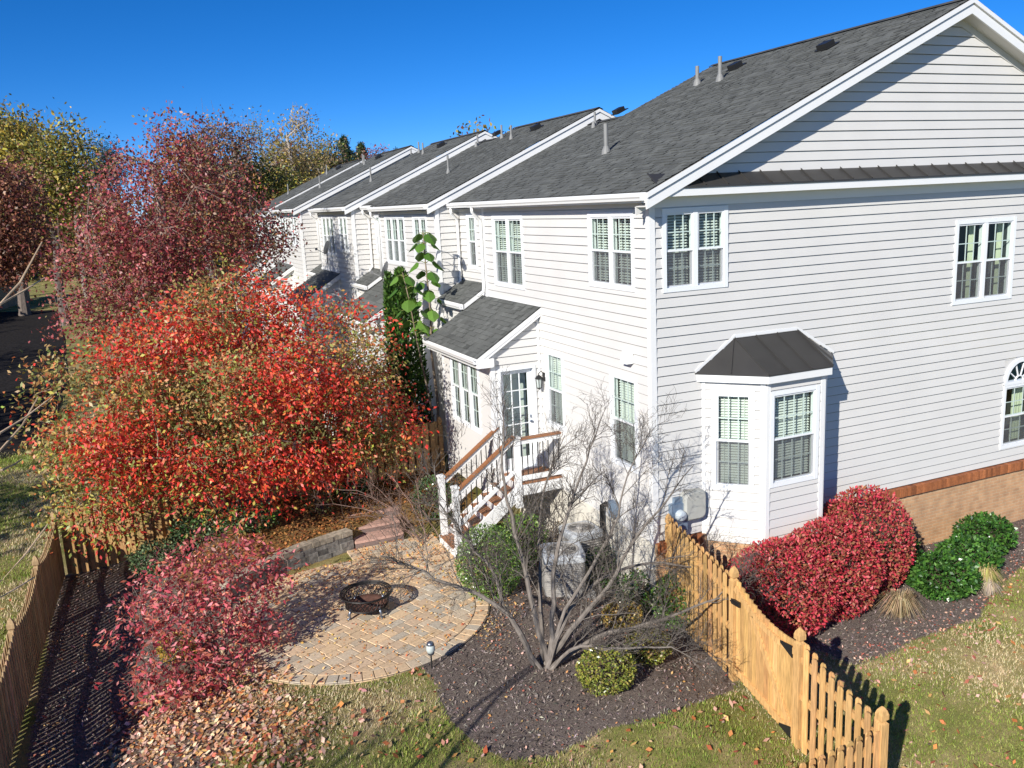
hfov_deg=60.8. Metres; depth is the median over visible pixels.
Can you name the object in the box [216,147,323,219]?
oak tree
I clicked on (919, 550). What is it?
laurel bush
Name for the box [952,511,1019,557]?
laurel bush
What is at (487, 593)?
boxwood
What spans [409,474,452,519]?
holly bush
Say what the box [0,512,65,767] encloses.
picket fence
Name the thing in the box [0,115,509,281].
woods
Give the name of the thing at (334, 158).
oak tree
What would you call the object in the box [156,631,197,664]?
azalea
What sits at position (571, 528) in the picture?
air conditioner
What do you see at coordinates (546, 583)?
air conditioner
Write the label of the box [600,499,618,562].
disconnect box
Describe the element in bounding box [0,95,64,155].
oak tree
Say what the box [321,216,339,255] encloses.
window
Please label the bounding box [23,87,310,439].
pear tree
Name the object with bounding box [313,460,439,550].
bare shrub
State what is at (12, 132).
poplar tree
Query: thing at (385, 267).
satellite dish
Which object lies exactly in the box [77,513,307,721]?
viburnum
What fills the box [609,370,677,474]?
window
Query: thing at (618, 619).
azalea
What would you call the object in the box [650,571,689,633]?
holly bush
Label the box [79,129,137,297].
tree
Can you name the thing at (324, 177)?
row townhouse
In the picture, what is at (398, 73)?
sky
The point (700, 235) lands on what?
window
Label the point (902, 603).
grass tuft
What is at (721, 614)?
picket fence
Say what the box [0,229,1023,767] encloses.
ground
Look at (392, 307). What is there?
arborvitae
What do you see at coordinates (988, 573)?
grass tuft
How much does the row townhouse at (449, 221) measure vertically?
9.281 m
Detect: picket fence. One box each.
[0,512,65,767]
[665,513,738,681]
[791,628,888,767]
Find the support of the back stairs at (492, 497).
on the ground at (24, 747)
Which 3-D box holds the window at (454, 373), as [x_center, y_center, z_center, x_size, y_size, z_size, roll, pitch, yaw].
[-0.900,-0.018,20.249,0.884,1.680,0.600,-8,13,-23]
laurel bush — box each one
[880,532,922,576]
[905,548,984,601]
[934,532,1005,575]
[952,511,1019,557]
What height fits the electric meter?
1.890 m
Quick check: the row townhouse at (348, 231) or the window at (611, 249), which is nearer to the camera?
the window at (611, 249)
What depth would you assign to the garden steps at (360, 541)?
18.54 m
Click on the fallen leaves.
(162, 739)
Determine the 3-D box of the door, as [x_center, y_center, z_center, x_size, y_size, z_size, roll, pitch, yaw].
[0.062,0.707,18.595,0.860,2.240,0.435,-8,13,-23]
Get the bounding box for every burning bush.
[724,534,843,639]
[775,514,886,623]
[818,484,917,596]
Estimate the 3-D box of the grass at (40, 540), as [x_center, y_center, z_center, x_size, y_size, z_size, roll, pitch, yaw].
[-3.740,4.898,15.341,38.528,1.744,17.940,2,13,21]
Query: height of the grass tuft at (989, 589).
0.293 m
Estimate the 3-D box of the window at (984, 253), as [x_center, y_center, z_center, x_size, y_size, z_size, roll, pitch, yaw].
[9.091,-2.493,17.513,1.660,1.620,0.884,-8,13,-23]
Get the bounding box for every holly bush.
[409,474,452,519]
[615,568,655,612]
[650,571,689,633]
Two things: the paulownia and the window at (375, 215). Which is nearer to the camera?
the paulownia
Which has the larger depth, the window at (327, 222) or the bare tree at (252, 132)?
the bare tree at (252, 132)
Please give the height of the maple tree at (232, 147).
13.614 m
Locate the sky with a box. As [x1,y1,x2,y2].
[0,0,1023,224]
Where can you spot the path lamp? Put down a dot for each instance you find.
(430, 647)
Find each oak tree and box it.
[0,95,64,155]
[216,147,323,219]
[277,122,360,186]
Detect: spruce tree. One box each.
[333,133,357,164]
[351,141,368,161]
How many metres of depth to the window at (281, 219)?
37.51 m
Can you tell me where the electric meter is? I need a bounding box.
[668,488,705,530]
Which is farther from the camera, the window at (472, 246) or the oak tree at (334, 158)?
the oak tree at (334, 158)
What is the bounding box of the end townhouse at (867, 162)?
[423,0,1023,614]
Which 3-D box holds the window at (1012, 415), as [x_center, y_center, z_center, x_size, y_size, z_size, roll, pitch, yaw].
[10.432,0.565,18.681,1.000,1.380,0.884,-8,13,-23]
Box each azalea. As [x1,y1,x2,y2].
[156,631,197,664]
[575,645,636,696]
[601,598,642,628]
[624,628,672,665]
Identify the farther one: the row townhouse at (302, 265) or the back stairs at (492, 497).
the row townhouse at (302, 265)
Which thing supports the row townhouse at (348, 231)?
on the ground at (24, 747)
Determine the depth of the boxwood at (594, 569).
16.32 m
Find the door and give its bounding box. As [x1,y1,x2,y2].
[495,365,539,472]
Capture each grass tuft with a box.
[868,588,935,622]
[972,561,1013,591]
[976,578,1005,599]
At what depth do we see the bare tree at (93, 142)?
62.01 m
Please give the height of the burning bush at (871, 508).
2.034 m
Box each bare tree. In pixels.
[0,242,51,597]
[51,114,121,312]
[223,105,283,262]
[247,120,298,188]
[352,365,785,690]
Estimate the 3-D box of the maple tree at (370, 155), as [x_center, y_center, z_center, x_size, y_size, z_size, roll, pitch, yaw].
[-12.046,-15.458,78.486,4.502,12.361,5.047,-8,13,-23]
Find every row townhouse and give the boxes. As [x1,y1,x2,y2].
[232,159,376,342]
[250,145,435,357]
[285,130,523,386]
[337,106,738,453]
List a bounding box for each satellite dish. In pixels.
[315,241,328,263]
[370,261,387,278]
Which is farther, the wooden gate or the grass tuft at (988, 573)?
the grass tuft at (988, 573)
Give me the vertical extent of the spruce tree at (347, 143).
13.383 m
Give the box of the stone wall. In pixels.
[219,528,353,603]
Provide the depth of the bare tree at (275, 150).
68.16 m
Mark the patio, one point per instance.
(396, 635)
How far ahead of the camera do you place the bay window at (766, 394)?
15.03 m
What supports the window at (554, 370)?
in the end townhouse at (867, 162)
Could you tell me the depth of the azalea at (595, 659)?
12.51 m
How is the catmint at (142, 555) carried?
on the ground at (24, 747)
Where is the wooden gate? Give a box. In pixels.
[730,580,795,738]
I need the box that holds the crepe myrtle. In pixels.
[1,246,439,566]
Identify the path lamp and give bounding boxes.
[426,641,434,668]
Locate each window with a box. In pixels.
[279,216,289,249]
[290,216,300,246]
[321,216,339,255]
[338,216,349,252]
[364,330,381,376]
[374,214,378,256]
[384,216,413,265]
[412,216,428,262]
[449,358,461,422]
[458,361,470,428]
[466,213,479,269]
[467,356,509,434]
[491,215,558,289]
[544,348,599,432]
[587,212,675,291]
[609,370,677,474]
[660,205,727,292]
[695,327,834,607]
[922,216,1016,304]
[966,379,1023,449]
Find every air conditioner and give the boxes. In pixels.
[541,541,595,598]
[559,520,602,582]
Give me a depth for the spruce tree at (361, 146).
88.60 m
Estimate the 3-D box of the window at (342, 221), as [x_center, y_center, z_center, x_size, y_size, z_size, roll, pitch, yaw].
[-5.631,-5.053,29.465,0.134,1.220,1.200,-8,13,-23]
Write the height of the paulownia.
5.833 m
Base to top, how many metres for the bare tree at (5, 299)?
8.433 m
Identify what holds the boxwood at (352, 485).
on the ground at (24, 747)
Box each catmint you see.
[124,536,190,575]
[168,507,234,547]
[212,500,281,534]
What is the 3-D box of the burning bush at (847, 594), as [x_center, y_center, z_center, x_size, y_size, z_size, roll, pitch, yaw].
[5.504,3.134,15.101,2.017,1.774,1.647,-8,13,-23]
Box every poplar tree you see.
[0,93,90,315]
[2,97,111,325]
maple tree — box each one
[143,98,279,310]
[353,142,393,163]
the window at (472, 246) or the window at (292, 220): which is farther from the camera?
the window at (292, 220)
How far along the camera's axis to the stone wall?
17.46 m
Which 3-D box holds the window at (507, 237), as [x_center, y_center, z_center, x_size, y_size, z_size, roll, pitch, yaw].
[0.297,-2.961,19.400,0.884,1.570,1.650,-8,13,-23]
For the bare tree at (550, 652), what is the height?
4.698 m
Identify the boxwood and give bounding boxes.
[303,484,335,517]
[326,467,371,498]
[454,522,522,600]
[496,512,548,568]
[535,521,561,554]
[585,544,619,588]
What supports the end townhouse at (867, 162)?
on the ground at (24, 747)
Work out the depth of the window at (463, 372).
19.78 m
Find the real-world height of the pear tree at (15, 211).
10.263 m
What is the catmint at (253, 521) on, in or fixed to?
on the ground at (24, 747)
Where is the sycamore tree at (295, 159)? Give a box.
[270,101,338,188]
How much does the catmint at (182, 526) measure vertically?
0.771 m
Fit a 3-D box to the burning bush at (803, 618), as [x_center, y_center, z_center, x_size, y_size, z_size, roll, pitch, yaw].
[4.456,3.351,14.494,2.194,1.702,1.788,-8,13,-23]
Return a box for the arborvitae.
[382,266,434,428]
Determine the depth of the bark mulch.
13.44 m
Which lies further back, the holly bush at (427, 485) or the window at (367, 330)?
the window at (367, 330)
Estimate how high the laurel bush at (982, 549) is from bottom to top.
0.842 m
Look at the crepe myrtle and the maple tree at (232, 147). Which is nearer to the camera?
the crepe myrtle
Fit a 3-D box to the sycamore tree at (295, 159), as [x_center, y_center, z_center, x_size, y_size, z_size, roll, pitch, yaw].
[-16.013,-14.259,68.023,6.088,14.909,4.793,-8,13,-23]
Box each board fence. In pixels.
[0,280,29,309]
[58,417,444,573]
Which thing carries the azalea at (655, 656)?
on the ground at (24, 747)
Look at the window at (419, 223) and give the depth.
23.35 m
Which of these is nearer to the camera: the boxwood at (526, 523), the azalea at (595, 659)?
the azalea at (595, 659)
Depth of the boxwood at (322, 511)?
18.86 m
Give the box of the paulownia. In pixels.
[388,231,447,421]
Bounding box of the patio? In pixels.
[217,534,488,684]
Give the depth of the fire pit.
15.30 m
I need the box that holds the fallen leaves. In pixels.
[0,465,1023,767]
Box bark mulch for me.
[29,519,1023,767]
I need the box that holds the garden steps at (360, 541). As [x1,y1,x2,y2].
[347,506,403,548]
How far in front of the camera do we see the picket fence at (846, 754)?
11.30 m
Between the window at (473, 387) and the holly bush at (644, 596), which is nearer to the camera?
the holly bush at (644, 596)
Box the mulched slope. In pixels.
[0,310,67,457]
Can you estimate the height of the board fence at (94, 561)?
2.230 m
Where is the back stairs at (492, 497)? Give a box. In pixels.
[436,428,561,557]
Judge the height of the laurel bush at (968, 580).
0.850 m
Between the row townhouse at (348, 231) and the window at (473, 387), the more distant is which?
the row townhouse at (348, 231)
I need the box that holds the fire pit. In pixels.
[339,580,392,620]
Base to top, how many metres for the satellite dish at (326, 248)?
0.798 m
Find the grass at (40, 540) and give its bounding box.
[0,442,1023,767]
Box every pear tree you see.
[0,143,72,307]
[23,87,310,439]
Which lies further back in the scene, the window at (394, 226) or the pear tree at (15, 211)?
the pear tree at (15, 211)
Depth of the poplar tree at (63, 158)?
55.27 m

